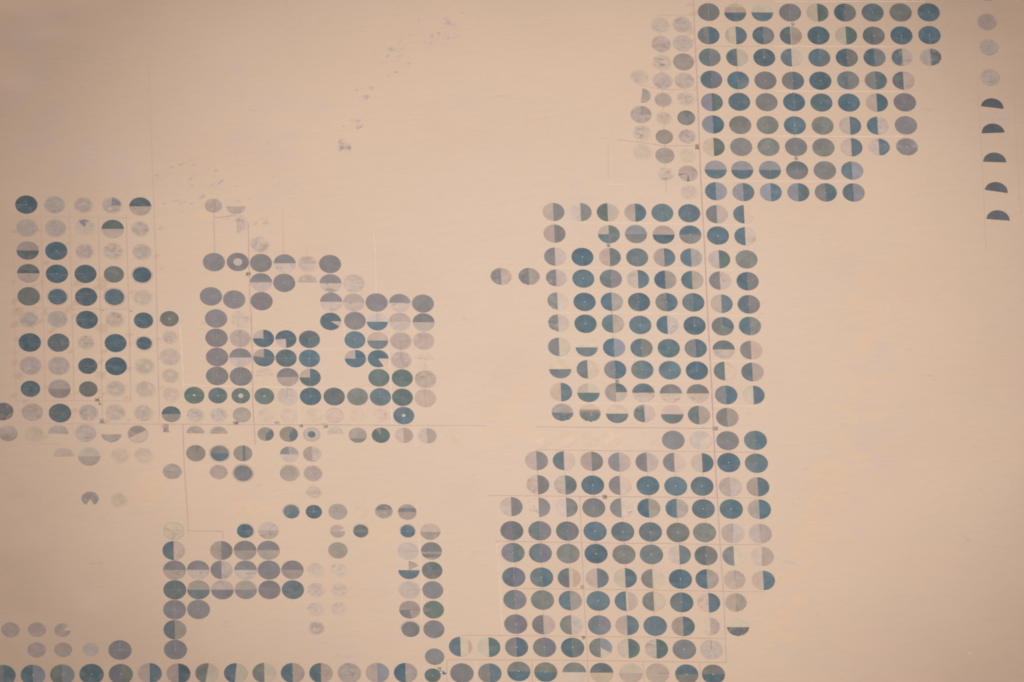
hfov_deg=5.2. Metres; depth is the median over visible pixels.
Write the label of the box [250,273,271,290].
split crop circle
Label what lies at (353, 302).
fallow circle
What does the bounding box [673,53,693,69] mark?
crop circle
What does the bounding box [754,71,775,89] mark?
crop circle
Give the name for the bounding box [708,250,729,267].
split crop circle
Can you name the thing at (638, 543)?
red track
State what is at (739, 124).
crop circle
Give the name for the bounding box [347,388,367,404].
crop circle
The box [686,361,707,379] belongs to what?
crop circle
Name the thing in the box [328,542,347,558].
fallow circle
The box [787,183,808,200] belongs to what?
split crop circle
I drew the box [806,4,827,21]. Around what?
split crop circle
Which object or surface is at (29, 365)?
fallow circle
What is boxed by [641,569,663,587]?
split crop circle
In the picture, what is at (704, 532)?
crop circle
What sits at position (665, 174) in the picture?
fallow circle
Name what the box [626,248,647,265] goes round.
crop circle
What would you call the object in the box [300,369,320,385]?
sectored crop circle
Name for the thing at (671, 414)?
split crop circle
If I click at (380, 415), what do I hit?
fallow circle
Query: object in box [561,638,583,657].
split crop circle
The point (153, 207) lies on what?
grey road
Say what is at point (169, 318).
crop circle
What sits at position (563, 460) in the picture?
split crop circle
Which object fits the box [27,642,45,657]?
fallow circle
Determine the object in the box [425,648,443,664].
crop circle
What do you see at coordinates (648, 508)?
split crop circle
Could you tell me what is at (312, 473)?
fallow circle
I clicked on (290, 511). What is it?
sectored crop circle
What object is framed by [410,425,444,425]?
dark road
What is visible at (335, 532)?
sectored crop circle
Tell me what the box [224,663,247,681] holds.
split crop circle
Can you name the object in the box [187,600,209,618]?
crop circle
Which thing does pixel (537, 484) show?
split crop circle
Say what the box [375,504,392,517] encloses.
split crop circle
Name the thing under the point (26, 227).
fallow circle
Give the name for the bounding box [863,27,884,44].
split crop circle
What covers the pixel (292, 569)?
split crop circle
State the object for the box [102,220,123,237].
split crop circle
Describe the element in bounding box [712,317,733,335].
sectored crop circle
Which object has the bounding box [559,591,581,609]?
split crop circle
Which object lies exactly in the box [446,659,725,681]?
dark road
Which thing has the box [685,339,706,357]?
split crop circle
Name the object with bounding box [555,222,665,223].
sand track
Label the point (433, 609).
sectored crop circle
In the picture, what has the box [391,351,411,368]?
fallow circle
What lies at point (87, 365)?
crop circle
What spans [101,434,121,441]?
sectored crop circle
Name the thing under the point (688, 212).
crop circle
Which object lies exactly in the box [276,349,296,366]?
crop circle
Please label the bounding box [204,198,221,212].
fallow circle
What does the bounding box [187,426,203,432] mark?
sectored crop circle
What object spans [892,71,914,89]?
split crop circle
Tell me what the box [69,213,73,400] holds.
red track
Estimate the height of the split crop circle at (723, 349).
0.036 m
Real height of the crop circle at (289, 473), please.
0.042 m
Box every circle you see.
[0,403,13,419]
[0,425,17,440]
[0,665,15,681]
[1,622,19,637]
[15,195,36,213]
[16,219,37,236]
[16,241,38,259]
[17,264,39,282]
[17,287,39,305]
[18,311,38,327]
[19,333,40,351]
[19,356,40,374]
[21,381,39,396]
[21,403,42,420]
[21,665,44,681]
[24,426,43,442]
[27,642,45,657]
[28,622,45,636]
[44,196,64,213]
[45,219,65,236]
[45,242,66,259]
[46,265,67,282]
[46,288,67,305]
[47,310,67,327]
[47,333,68,351]
[47,356,69,374]
[48,379,70,397]
[48,425,68,433]
[49,404,70,421]
[50,664,74,681]
[53,448,73,455]
[54,623,70,636]
[54,642,71,656]
[73,196,92,213]
[74,218,95,235]
[74,243,94,259]
[74,265,96,282]
[74,424,95,441]
[75,288,96,305]
[76,311,97,328]
[77,335,94,349]
[77,404,98,421]
[78,358,96,373]
[78,447,99,465]
[79,381,97,396]
[79,664,103,681]
[81,491,98,504]
[82,642,98,655]
[101,196,122,213]
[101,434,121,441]
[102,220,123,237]
[102,242,123,259]
[103,288,125,305]
[104,266,123,282]
[104,403,125,420]
[105,311,124,326]
[105,334,126,351]
[105,357,126,374]
[105,380,126,397]
[108,640,131,659]
[109,492,127,507]
[109,664,132,681]
[110,447,129,463]
[127,425,147,442]
[129,197,150,214]
[130,221,149,236]
[131,243,151,260]
[131,266,152,283]
[132,289,152,305]
[133,404,153,421]
[134,312,152,327]
[134,357,154,374]
[134,380,155,397]
[134,447,153,463]
[135,336,152,350]
[138,663,161,681]
[160,311,178,326]
[160,348,179,364]
[161,330,177,343]
[161,368,179,382]
[162,386,179,401]
[162,406,180,421]
[162,464,181,478]
[162,541,184,559]
[163,522,183,539]
[163,560,185,579]
[163,580,185,598]
[163,600,185,618]
[163,620,185,638]
[164,640,186,658]
[166,663,189,681]
[184,387,203,403]
[186,407,203,422]
[186,445,205,460]
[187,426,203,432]
[187,560,208,578]
[187,580,209,598]
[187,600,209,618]
[195,663,218,681]
[200,287,221,305]
[203,253,224,270]
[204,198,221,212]
[205,309,226,327]
[205,329,227,346]
[206,348,227,365]
[206,367,227,384]
[208,387,226,402]
[209,407,227,421]
[209,444,229,461]
[209,465,227,478]
[210,426,226,433]
[210,541,232,559]
[210,561,231,578]
[211,580,233,598]
[223,290,244,308]
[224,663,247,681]
[226,206,245,213]
[227,253,248,270]
[229,310,250,327]
[229,329,250,346]
[229,348,251,366]
[230,367,251,385]
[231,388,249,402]
[232,464,253,481]
[233,407,250,421]
[233,445,251,460]
[234,541,255,559]
[234,560,256,579]
[235,580,256,598]
[236,215,247,233]
[237,523,254,537]
[249,235,269,252]
[250,254,271,271]
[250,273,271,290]
[250,292,272,309]
[252,663,275,681]
[253,330,273,346]
[253,349,274,365]
[254,388,273,403]
[255,367,273,375]
[257,407,273,421]
[257,541,279,559]
[258,427,273,440]
[258,522,278,538]
[258,560,279,579]
[258,580,279,598]
[273,274,294,291]
[274,254,295,271]
[275,330,295,347]
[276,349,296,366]
[277,368,297,385]
[277,387,297,404]
[279,407,296,422]
[279,426,297,441]
[280,446,298,461]
[280,464,299,480]
[281,560,303,578]
[281,663,304,681]
[282,504,298,517]
[282,580,303,598]
[296,273,317,281]
[297,255,317,271]
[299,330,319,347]
[299,350,319,366]
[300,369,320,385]
[300,387,320,404]
[303,427,319,441]
[303,446,320,461]
[303,465,321,480]
[304,407,321,422]
[305,485,321,497]
[306,505,321,518]
[306,562,324,577]
[306,582,324,597]
[307,601,323,615]
[307,621,323,634]
[309,663,332,681]
[319,255,340,272]
[319,274,341,291]
[320,293,341,310]
[320,313,340,329]
[323,388,344,404]
[325,408,342,422]
[327,426,342,433]
[328,504,346,519]
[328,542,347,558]
[330,525,344,537]
[330,562,347,576]
[330,582,347,596]
[330,601,347,615]
[337,663,360,681]
[343,274,364,291]
[343,293,363,310]
[344,312,365,329]
[344,331,364,348]
[345,350,365,366]
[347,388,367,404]
[349,408,365,421]
[349,427,366,442]
[353,524,368,536]
[366,293,387,311]
[366,663,388,681]
[367,313,387,329]
[367,332,387,348]
[368,350,388,366]
[368,369,388,386]
[370,388,390,405]
[372,408,388,422]
[372,428,389,442]
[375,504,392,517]
[389,294,409,311]
[389,313,410,330]
[390,332,411,349]
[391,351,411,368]
[392,369,412,386]
[392,389,412,405]
[393,407,413,423]
[394,663,416,681]
[395,428,412,442]
[397,542,417,559]
[398,504,415,519]
[398,561,419,578]
[399,524,414,537]
[399,581,419,598]
[399,601,419,618]
[400,620,419,636]
[412,294,433,312]
[413,313,433,330]
[413,332,434,349]
[414,352,433,368]
[414,389,435,406]
[415,370,435,387]
[418,428,436,442]
[420,523,440,539]
[421,542,441,559]
[422,562,441,578]
[422,581,442,598]
[423,601,443,618]
[423,620,443,637]
[424,668,440,681]
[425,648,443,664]
[449,637,471,656]
[450,663,473,681]
[477,637,499,656]
[478,663,501,681]
[490,268,511,284]
[500,497,522,515]
[500,521,522,539]
[501,543,524,561]
[502,567,524,586]
[503,590,526,609]
[504,614,526,633]
[505,637,527,656]
[507,661,529,680]
[518,268,539,284]
[525,451,547,469]
[526,475,548,493]
[527,498,549,516]
[528,521,550,539]
[529,543,551,562]
[530,567,552,586]
[531,590,553,609]
[532,430,551,446]
[532,615,554,633]
[533,637,555,656]
[534,662,556,681]
[542,203,563,220]
[543,225,564,242]
[544,247,565,265]
[546,269,566,286]
[547,292,567,309]
[548,314,568,331]
[548,337,569,355]
[549,360,570,377]
[550,383,571,400]
[551,403,572,420]
[553,451,574,469]
[554,475,576,494]
[555,498,577,516]
[556,521,578,540]
[557,544,579,562]
[558,568,580,587]
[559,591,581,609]
[560,615,582,634]
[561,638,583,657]
[563,662,585,681]
[570,203,591,220]
[571,248,592,265]
[572,269,593,287]
[573,293,595,310]
[574,314,596,332]
[575,338,597,356]
[577,360,598,378]
[577,383,599,401]
[578,429,598,446]
[579,404,600,421]
[580,452,602,470]
[581,475,603,494]
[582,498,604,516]
[583,522,606,540]
[584,544,607,562]
[586,568,608,587]
[586,591,609,610]
[588,615,610,634]
[589,638,611,657]
[590,663,612,681]
[597,203,618,220]
[598,225,619,242]
[599,248,620,265]
[600,269,621,287]
[601,292,622,310]
[601,429,620,446]
[602,314,623,332]
[603,338,624,356]
[604,360,625,378]
[605,383,626,401]
[606,404,627,422]
[608,453,630,471]
[609,476,631,494]
[610,498,632,517]
[611,522,633,540]
[612,545,635,563]
[614,568,636,587]
[615,591,637,610]
[615,615,638,634]
[617,638,639,657]
[619,663,642,681]
[624,203,645,221]
[625,225,646,242]
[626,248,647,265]
[627,270,648,287]
[628,293,649,310]
[629,69,648,84]
[629,316,650,333]
[630,106,650,122]
[630,339,652,356]
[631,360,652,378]
[632,125,651,140]
[632,143,652,159]
[632,383,654,401]
[633,405,654,421]
[635,453,657,471]
[636,476,658,494]
[637,498,659,517]
[639,522,661,541]
[640,544,662,563]
[641,88,650,102]
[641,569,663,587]
[642,591,664,610]
[643,616,666,635]
[645,639,667,658]
[646,663,668,681]
[650,17,669,32]
[651,36,670,51]
[651,54,671,70]
[651,204,672,221]
[652,72,672,88]
[653,226,673,243]
[653,248,674,265]
[654,93,671,106]
[654,271,675,288]
[655,111,671,124]
[655,147,673,162]
[655,293,677,310]
[656,130,672,143]
[656,316,677,333]
[657,167,674,180]
[658,339,679,356]
[659,361,680,378]
[660,384,681,402]
[661,405,682,423]
[662,431,684,449]
[663,453,685,471]
[664,477,686,495]
[665,499,687,517]
[666,523,689,541]
[668,545,690,563]
[669,569,691,588]
[670,592,692,611]
[671,616,694,635]
[672,17,691,32]
[672,35,692,51]
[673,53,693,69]
[673,639,695,658]
[674,72,693,88]
[675,664,697,681]
[676,91,694,105]
[677,110,694,124]
[678,129,695,143]
[678,165,697,180]
[678,204,699,221]
[679,148,696,162]
[679,225,700,243]
[680,184,697,198]
[680,248,701,266]
[681,271,702,288]
[682,293,703,311]
[683,316,705,334]
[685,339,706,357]
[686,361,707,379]
[687,384,708,402]
[688,406,709,423]
[689,431,711,449]
[691,453,713,471]
[691,477,713,495]
[692,499,714,517]
[693,523,715,541]
[694,546,717,564]
[695,569,718,588]
[697,593,719,612]
[698,3,719,20]
[698,26,718,43]
[699,48,720,65]
[699,617,719,634]
[700,71,721,88]
[700,640,722,658]
[701,93,722,110]
[702,115,723,133]
[702,665,724,681]
[703,138,724,155]
[705,160,726,178]
[705,182,726,199]
[706,205,727,222]
[707,226,728,244]
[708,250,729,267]
[709,271,730,289]
[710,294,732,312]
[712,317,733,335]
[713,340,734,358]
[714,362,735,379]
[715,386,736,403]
[716,408,738,426]
[716,431,738,449]
[717,453,739,471]
[719,477,741,496]
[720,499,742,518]
[721,523,743,542]
[722,546,745,565]
[723,570,745,588]
[724,4,745,20]
[725,26,746,43]
[725,593,746,611]
[726,48,747,65]
[726,617,749,635]
[727,71,748,88]
[728,93,749,110]
[729,116,750,133]
[730,138,751,155]
[731,161,752,178]
[732,183,753,200]
[733,205,754,222]
[734,227,755,244]
[735,250,757,268]
[736,272,758,289]
[738,295,759,313]
[739,317,760,334]
[740,341,761,358]
[741,363,763,380]
[742,386,764,403]
[744,431,766,449]
[745,453,767,472]
[746,477,768,495]
[748,499,770,518]
[749,524,771,542]
[751,3,772,20]
[751,547,773,565]
[752,26,773,43]
[752,571,774,589]
[753,49,774,65]
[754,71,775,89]
[755,93,777,110]
[757,116,778,133]
[757,138,779,155]
[759,161,780,178]
[760,183,781,200]
[779,4,800,21]
[780,27,801,44]
[781,48,802,66]
[782,72,803,89]
[783,93,804,110]
[784,116,805,134]
[785,138,806,155]
[786,161,807,178]
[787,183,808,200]
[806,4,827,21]
[807,26,829,44]
[808,49,829,66]
[809,72,830,89]
[810,93,831,111]
[811,116,833,134]
[812,138,834,156]
[814,161,835,179]
[815,183,836,201]
[834,3,855,21]
[835,26,856,44]
[836,49,857,66]
[837,71,858,88]
[838,94,859,111]
[839,116,860,134]
[840,138,861,155]
[841,161,862,179]
[842,183,864,201]
[862,3,883,21]
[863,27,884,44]
[863,48,885,66]
[865,71,886,89]
[866,93,887,111]
[867,117,888,134]
[868,138,889,154]
[889,3,911,21]
[890,26,912,43]
[891,48,912,65]
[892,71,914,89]
[894,93,915,111]
[895,116,916,134]
[896,138,917,155]
[917,3,939,20]
[918,26,940,43]
[920,48,940,65]
[977,13,996,29]
[979,39,998,55]
[980,69,999,85]
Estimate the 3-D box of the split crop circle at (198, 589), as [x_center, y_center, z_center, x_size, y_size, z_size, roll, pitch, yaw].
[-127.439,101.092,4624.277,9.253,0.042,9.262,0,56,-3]
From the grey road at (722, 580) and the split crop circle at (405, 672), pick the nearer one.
the split crop circle at (405, 672)
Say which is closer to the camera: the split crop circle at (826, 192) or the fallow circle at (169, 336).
the fallow circle at (169, 336)
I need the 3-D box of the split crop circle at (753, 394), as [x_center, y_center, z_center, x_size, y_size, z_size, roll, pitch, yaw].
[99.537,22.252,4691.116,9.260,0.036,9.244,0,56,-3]
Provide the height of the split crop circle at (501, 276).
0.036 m
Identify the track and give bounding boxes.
[13,247,15,388]
[16,400,83,400]
[36,216,117,217]
[41,234,45,400]
[44,308,93,308]
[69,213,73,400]
[98,221,102,416]
[126,216,130,401]
[180,325,183,386]
[184,384,389,388]
[265,348,391,408]
[391,414,415,424]
[419,537,422,619]
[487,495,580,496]
[490,635,724,638]
[496,542,502,634]
[502,541,751,544]
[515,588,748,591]
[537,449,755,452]
[545,267,696,268]
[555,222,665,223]
[555,402,699,404]
[557,312,687,313]
[578,358,704,359]
[618,139,676,145]
[661,15,698,15]
[702,180,851,181]
[775,1,924,1]
[775,46,901,46]
[815,136,901,136]
[831,91,902,91]
[973,0,985,240]
[1010,9,1020,208]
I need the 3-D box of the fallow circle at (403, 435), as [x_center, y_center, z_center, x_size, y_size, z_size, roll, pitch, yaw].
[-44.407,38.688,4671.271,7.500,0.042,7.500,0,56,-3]
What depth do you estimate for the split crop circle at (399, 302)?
4707.73 m
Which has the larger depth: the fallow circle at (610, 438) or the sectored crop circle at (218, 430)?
the fallow circle at (610, 438)
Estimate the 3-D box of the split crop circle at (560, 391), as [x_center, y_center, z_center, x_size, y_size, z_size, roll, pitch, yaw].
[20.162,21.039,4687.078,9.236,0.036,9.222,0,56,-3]
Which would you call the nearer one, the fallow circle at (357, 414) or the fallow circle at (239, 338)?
the fallow circle at (357, 414)
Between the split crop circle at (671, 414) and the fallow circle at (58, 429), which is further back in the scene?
the split crop circle at (671, 414)
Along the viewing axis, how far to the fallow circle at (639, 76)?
4777.70 m
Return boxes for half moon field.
[981,98,1002,108]
[982,123,1003,132]
[983,152,1005,161]
[985,182,1007,192]
[986,210,1009,220]
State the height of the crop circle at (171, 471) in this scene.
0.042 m
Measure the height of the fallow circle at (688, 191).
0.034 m
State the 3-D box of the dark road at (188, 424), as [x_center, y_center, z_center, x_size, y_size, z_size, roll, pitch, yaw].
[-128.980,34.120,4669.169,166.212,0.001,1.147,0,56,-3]
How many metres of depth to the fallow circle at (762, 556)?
4647.12 m
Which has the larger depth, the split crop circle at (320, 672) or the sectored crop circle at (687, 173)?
the sectored crop circle at (687, 173)
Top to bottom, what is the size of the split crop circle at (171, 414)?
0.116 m
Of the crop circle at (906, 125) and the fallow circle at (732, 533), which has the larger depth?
the crop circle at (906, 125)
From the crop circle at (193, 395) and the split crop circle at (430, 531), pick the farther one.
the crop circle at (193, 395)
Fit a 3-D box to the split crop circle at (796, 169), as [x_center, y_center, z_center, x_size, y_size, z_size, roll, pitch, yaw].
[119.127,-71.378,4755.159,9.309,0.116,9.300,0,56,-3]
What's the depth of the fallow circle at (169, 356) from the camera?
4687.00 m
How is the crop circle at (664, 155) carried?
on the ground
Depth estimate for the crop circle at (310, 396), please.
4679.62 m
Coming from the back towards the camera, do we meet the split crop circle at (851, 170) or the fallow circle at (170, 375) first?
the split crop circle at (851, 170)
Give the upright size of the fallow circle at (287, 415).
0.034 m
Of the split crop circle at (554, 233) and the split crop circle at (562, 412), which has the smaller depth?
the split crop circle at (562, 412)
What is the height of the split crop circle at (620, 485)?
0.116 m
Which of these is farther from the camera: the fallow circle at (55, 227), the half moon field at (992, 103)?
the half moon field at (992, 103)
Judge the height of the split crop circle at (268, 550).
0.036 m
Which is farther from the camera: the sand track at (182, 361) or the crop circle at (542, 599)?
the sand track at (182, 361)
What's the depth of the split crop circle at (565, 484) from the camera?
4661.71 m
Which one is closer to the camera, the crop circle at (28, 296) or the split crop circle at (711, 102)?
the crop circle at (28, 296)
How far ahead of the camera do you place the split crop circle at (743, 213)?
4741.37 m
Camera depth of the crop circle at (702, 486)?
4664.75 m
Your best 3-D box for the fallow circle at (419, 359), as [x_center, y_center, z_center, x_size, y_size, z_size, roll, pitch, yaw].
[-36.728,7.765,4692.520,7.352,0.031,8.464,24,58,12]
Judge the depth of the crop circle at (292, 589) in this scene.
4626.59 m
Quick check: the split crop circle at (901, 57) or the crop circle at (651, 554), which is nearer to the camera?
the crop circle at (651, 554)
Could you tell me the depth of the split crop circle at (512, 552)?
4642.00 m
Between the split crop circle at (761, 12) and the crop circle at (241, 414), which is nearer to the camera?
the crop circle at (241, 414)
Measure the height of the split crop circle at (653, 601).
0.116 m
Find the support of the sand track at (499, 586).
on the ground
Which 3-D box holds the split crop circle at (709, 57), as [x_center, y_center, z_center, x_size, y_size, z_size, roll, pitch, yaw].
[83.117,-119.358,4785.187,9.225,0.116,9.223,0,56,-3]
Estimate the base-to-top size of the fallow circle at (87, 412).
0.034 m
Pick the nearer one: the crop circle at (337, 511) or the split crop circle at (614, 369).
the crop circle at (337, 511)
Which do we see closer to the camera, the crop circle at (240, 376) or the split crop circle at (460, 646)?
the split crop circle at (460, 646)
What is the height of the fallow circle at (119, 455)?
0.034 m
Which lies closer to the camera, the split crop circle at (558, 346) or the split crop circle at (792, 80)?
the split crop circle at (558, 346)
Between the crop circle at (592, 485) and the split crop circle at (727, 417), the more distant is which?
the split crop circle at (727, 417)
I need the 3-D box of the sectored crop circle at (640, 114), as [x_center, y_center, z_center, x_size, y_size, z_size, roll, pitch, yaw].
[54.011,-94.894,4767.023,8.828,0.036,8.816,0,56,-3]
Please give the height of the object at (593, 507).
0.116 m
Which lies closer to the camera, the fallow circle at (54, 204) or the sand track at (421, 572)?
the sand track at (421, 572)
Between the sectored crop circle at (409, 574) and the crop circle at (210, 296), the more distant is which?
the crop circle at (210, 296)
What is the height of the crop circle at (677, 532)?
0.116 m
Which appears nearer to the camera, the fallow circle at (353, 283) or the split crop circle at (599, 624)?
the split crop circle at (599, 624)
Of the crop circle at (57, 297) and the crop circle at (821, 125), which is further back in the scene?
the crop circle at (821, 125)
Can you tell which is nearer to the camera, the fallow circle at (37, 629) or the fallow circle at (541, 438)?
the fallow circle at (37, 629)
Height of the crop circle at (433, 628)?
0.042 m
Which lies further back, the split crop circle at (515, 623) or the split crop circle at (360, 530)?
the split crop circle at (360, 530)
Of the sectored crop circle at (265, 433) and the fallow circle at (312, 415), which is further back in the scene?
the fallow circle at (312, 415)
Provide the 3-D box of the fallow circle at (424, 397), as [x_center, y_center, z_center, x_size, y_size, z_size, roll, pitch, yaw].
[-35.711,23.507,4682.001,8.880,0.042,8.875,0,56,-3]
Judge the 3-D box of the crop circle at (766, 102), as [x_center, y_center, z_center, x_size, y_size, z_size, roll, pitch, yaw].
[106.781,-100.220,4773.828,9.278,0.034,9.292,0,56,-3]
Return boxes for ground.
[0,0,1023,681]
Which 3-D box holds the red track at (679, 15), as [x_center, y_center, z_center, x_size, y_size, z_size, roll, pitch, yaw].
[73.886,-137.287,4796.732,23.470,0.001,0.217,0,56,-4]
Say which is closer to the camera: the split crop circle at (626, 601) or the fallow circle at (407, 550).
the split crop circle at (626, 601)
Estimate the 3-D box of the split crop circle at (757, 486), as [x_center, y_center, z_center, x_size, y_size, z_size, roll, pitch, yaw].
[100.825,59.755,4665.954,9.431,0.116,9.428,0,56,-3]
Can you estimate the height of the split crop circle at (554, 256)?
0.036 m
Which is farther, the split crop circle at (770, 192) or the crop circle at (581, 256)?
the split crop circle at (770, 192)
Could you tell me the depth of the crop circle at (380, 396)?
4681.20 m
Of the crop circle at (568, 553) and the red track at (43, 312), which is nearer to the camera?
the crop circle at (568, 553)
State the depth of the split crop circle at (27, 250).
4712.87 m
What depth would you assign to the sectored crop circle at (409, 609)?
4624.06 m
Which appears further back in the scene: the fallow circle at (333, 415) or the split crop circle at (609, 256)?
the split crop circle at (609, 256)
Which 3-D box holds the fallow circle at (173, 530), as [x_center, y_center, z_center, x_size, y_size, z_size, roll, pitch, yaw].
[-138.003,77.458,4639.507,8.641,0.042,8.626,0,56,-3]
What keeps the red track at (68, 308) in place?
on the ground
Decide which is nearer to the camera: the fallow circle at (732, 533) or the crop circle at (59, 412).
the fallow circle at (732, 533)
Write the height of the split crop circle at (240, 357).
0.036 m
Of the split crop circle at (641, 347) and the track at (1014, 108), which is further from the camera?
the track at (1014, 108)
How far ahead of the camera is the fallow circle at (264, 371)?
4685.15 m
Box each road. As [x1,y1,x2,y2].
[13,423,399,425]
[146,0,159,419]
[182,425,223,538]
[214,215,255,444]
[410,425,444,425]
[445,425,486,425]
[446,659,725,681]
[535,426,712,428]
[579,496,716,499]
[579,500,588,681]
[693,0,717,496]
[717,497,726,662]
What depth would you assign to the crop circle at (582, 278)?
4719.13 m
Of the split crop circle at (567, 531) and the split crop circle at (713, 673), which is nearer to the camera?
the split crop circle at (713, 673)
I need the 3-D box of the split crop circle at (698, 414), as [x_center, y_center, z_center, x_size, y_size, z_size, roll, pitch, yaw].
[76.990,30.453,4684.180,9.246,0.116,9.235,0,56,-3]
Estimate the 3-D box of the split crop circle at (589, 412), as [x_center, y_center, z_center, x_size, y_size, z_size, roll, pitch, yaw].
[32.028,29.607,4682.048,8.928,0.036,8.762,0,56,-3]
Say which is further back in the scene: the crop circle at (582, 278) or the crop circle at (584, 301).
the crop circle at (582, 278)
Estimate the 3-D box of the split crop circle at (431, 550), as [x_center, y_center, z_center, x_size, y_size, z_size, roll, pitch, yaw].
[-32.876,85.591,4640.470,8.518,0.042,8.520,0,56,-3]
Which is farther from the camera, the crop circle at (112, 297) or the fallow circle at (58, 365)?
the crop circle at (112, 297)
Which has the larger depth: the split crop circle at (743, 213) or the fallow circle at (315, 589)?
the split crop circle at (743, 213)
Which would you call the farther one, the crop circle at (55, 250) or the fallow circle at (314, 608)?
the crop circle at (55, 250)
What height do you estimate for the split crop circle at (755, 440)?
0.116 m
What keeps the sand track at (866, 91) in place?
on the ground
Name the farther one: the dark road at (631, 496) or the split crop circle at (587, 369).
the split crop circle at (587, 369)
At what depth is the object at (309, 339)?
4695.34 m
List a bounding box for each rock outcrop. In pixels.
[337,139,350,152]
[392,50,408,61]
[435,32,459,43]
[441,17,453,25]
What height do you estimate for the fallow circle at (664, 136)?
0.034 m
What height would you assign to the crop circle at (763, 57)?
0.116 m
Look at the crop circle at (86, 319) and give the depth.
4695.08 m
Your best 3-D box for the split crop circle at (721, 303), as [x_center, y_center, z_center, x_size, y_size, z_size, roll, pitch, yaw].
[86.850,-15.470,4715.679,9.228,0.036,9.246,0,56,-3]
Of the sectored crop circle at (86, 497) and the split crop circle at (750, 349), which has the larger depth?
the split crop circle at (750, 349)
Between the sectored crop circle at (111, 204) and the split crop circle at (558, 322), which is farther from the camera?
the sectored crop circle at (111, 204)
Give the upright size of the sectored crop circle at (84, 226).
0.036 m
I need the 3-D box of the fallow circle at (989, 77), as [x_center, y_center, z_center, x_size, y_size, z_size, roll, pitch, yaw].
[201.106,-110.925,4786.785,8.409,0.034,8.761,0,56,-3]
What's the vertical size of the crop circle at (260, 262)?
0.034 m
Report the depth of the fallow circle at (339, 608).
4622.72 m
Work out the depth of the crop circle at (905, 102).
4777.38 m
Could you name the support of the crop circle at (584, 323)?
on the ground
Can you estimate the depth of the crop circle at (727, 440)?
4677.84 m
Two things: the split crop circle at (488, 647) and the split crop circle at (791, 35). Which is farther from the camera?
the split crop circle at (791, 35)
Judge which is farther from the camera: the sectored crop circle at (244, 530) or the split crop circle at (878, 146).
the split crop circle at (878, 146)
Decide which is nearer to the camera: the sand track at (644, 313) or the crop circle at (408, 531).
the crop circle at (408, 531)
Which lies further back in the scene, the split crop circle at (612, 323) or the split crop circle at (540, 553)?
the split crop circle at (612, 323)
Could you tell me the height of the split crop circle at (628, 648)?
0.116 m
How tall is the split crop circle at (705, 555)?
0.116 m
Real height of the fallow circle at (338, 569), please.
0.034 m
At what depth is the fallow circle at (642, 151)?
4756.47 m
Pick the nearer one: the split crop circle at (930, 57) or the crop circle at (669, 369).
the crop circle at (669, 369)
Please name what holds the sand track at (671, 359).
on the ground
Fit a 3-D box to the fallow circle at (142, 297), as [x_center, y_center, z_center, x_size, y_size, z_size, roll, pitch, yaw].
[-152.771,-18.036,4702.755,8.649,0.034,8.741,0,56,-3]
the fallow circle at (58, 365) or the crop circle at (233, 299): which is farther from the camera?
the crop circle at (233, 299)
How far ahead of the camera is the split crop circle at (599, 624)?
4624.58 m
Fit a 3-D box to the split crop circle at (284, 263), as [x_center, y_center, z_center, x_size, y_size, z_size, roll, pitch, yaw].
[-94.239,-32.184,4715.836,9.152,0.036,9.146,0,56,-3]
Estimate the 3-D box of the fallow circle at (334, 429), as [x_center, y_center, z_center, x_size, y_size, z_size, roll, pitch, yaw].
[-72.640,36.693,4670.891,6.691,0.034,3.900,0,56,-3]
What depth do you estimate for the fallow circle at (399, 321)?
4702.46 m
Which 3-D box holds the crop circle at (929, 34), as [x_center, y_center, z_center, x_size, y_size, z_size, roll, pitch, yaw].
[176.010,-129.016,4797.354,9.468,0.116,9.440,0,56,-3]
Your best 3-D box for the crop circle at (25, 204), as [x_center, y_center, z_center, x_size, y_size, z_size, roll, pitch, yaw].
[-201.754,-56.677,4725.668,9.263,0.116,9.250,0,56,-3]
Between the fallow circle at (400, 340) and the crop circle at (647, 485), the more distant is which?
the fallow circle at (400, 340)
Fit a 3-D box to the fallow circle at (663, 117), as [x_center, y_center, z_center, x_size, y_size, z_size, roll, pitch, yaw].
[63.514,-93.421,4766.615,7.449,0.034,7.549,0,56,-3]
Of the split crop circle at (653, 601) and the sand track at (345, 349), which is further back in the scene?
the sand track at (345, 349)
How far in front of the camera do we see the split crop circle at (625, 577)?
4637.93 m
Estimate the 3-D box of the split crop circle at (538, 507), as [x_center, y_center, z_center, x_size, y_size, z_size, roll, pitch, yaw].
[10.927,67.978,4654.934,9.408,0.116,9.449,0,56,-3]
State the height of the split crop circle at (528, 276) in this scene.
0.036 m
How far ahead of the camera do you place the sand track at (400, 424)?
4674.32 m
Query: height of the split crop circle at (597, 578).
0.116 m
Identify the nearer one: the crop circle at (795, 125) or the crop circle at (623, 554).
the crop circle at (623, 554)
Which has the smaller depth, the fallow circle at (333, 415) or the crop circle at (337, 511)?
the crop circle at (337, 511)
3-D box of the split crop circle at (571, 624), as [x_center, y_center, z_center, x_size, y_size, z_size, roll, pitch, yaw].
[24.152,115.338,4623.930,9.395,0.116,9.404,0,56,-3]
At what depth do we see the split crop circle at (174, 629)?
4612.98 m
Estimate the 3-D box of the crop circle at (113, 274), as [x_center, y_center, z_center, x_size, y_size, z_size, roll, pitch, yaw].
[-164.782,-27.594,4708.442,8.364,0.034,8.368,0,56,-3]
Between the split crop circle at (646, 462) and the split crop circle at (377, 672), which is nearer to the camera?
the split crop circle at (377, 672)
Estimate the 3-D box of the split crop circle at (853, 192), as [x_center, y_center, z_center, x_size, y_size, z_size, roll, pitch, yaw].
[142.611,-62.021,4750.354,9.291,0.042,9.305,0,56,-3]
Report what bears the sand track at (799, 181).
on the ground

